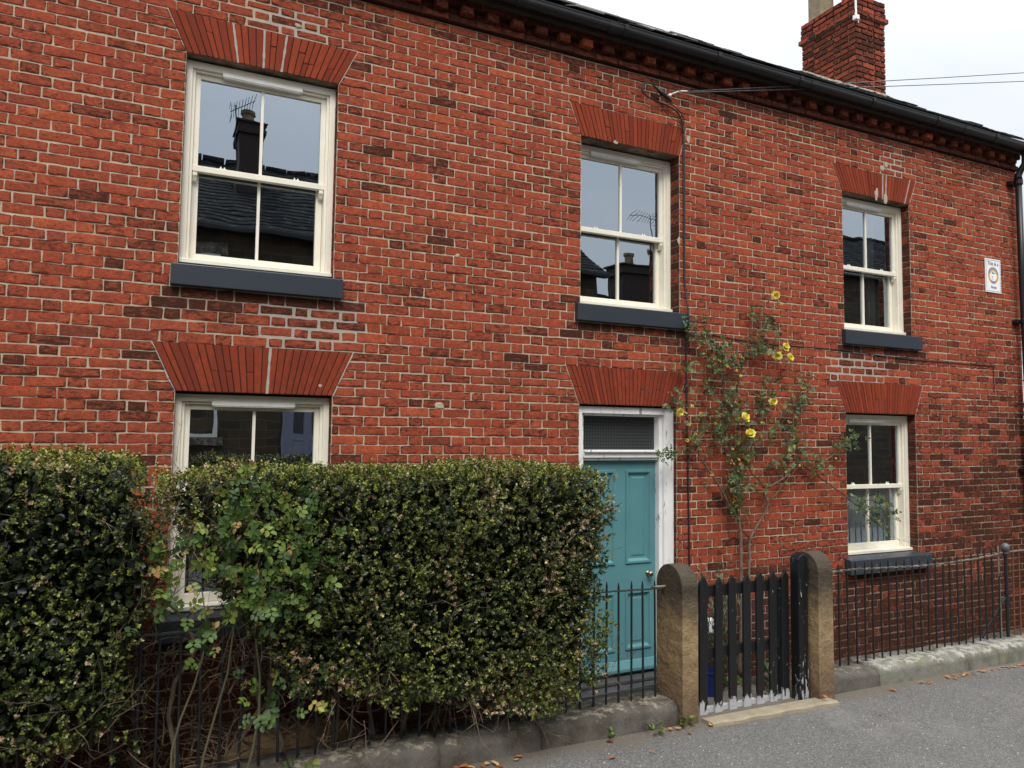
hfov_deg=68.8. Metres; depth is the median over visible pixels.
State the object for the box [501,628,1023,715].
garden bed
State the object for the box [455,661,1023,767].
road
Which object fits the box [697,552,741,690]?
spiky shrub
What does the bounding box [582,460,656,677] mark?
front door
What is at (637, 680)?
door step
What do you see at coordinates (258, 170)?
window
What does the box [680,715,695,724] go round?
weed
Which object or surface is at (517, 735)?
kerb stone
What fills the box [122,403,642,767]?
box hedge
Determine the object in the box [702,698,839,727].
threshold stone
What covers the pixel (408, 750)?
kerb stone
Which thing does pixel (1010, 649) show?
kerb stone
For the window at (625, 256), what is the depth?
7.76 m
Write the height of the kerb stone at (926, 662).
0.334 m
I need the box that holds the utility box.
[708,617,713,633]
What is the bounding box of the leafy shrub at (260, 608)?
[75,460,375,767]
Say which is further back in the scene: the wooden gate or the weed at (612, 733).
the wooden gate
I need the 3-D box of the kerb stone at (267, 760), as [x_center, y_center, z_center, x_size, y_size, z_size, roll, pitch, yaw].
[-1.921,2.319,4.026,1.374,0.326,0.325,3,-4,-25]
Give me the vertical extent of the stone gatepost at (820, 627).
1.335 m
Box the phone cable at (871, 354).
[707,334,994,391]
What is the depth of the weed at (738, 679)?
6.54 m
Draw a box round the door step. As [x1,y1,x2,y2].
[575,670,656,701]
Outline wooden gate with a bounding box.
[698,570,789,715]
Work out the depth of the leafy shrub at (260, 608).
3.95 m
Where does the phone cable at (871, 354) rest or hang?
attached to the brick house
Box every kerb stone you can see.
[189,752,289,767]
[284,727,439,767]
[426,714,540,767]
[522,690,678,749]
[834,660,879,694]
[850,641,999,685]
[967,634,1023,664]
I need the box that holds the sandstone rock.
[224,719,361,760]
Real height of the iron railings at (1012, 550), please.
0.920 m
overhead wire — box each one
[687,81,1023,92]
[688,72,1023,91]
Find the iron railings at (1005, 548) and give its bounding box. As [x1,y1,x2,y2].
[833,543,1009,666]
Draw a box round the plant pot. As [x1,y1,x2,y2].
[708,665,723,696]
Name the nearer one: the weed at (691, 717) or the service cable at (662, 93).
the weed at (691, 717)
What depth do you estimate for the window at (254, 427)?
7.17 m
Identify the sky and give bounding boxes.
[569,0,1023,402]
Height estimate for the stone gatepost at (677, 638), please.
1.305 m
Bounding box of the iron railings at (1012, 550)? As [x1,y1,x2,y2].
[1008,544,1023,634]
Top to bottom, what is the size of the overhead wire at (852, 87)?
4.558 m
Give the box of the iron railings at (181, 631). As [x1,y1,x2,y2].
[15,580,665,767]
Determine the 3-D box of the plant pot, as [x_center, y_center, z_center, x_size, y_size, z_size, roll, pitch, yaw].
[1.666,2.498,6.276,0.216,0.205,0.216,3,-4,-25]
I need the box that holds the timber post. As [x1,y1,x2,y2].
[790,552,808,700]
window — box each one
[167,393,329,612]
[178,59,335,277]
[580,144,672,311]
[842,197,905,334]
[846,414,912,554]
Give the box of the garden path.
[708,685,766,704]
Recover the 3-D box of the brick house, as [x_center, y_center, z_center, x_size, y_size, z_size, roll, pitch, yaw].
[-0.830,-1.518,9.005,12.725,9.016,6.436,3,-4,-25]
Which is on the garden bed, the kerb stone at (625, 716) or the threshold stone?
the kerb stone at (625, 716)
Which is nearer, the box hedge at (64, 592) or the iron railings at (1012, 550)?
the box hedge at (64, 592)
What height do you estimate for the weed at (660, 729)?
0.077 m
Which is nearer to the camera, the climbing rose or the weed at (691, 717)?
the weed at (691, 717)
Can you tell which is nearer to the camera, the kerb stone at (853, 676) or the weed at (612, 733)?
the weed at (612, 733)
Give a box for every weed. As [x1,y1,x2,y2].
[609,726,615,736]
[643,721,666,733]
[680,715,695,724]
[723,675,751,686]
[753,661,790,681]
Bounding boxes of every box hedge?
[0,442,206,767]
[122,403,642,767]
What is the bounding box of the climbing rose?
[636,267,926,676]
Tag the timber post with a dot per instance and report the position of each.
(799, 624)
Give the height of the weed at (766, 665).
0.186 m
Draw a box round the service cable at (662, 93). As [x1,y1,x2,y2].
[641,82,689,565]
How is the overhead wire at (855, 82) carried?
attached to the brick house
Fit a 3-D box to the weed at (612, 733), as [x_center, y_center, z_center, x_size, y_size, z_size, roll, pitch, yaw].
[0.677,2.355,5.059,0.046,0.064,0.073,1,-4,1]
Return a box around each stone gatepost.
[657,563,698,725]
[801,550,834,698]
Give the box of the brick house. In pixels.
[0,0,1023,767]
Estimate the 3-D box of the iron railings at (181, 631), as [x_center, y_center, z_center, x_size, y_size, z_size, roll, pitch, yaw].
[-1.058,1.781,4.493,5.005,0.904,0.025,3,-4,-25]
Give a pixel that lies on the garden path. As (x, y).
(739, 694)
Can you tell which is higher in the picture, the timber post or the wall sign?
the wall sign
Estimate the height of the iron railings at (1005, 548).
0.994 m
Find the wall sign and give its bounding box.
[984,258,1000,293]

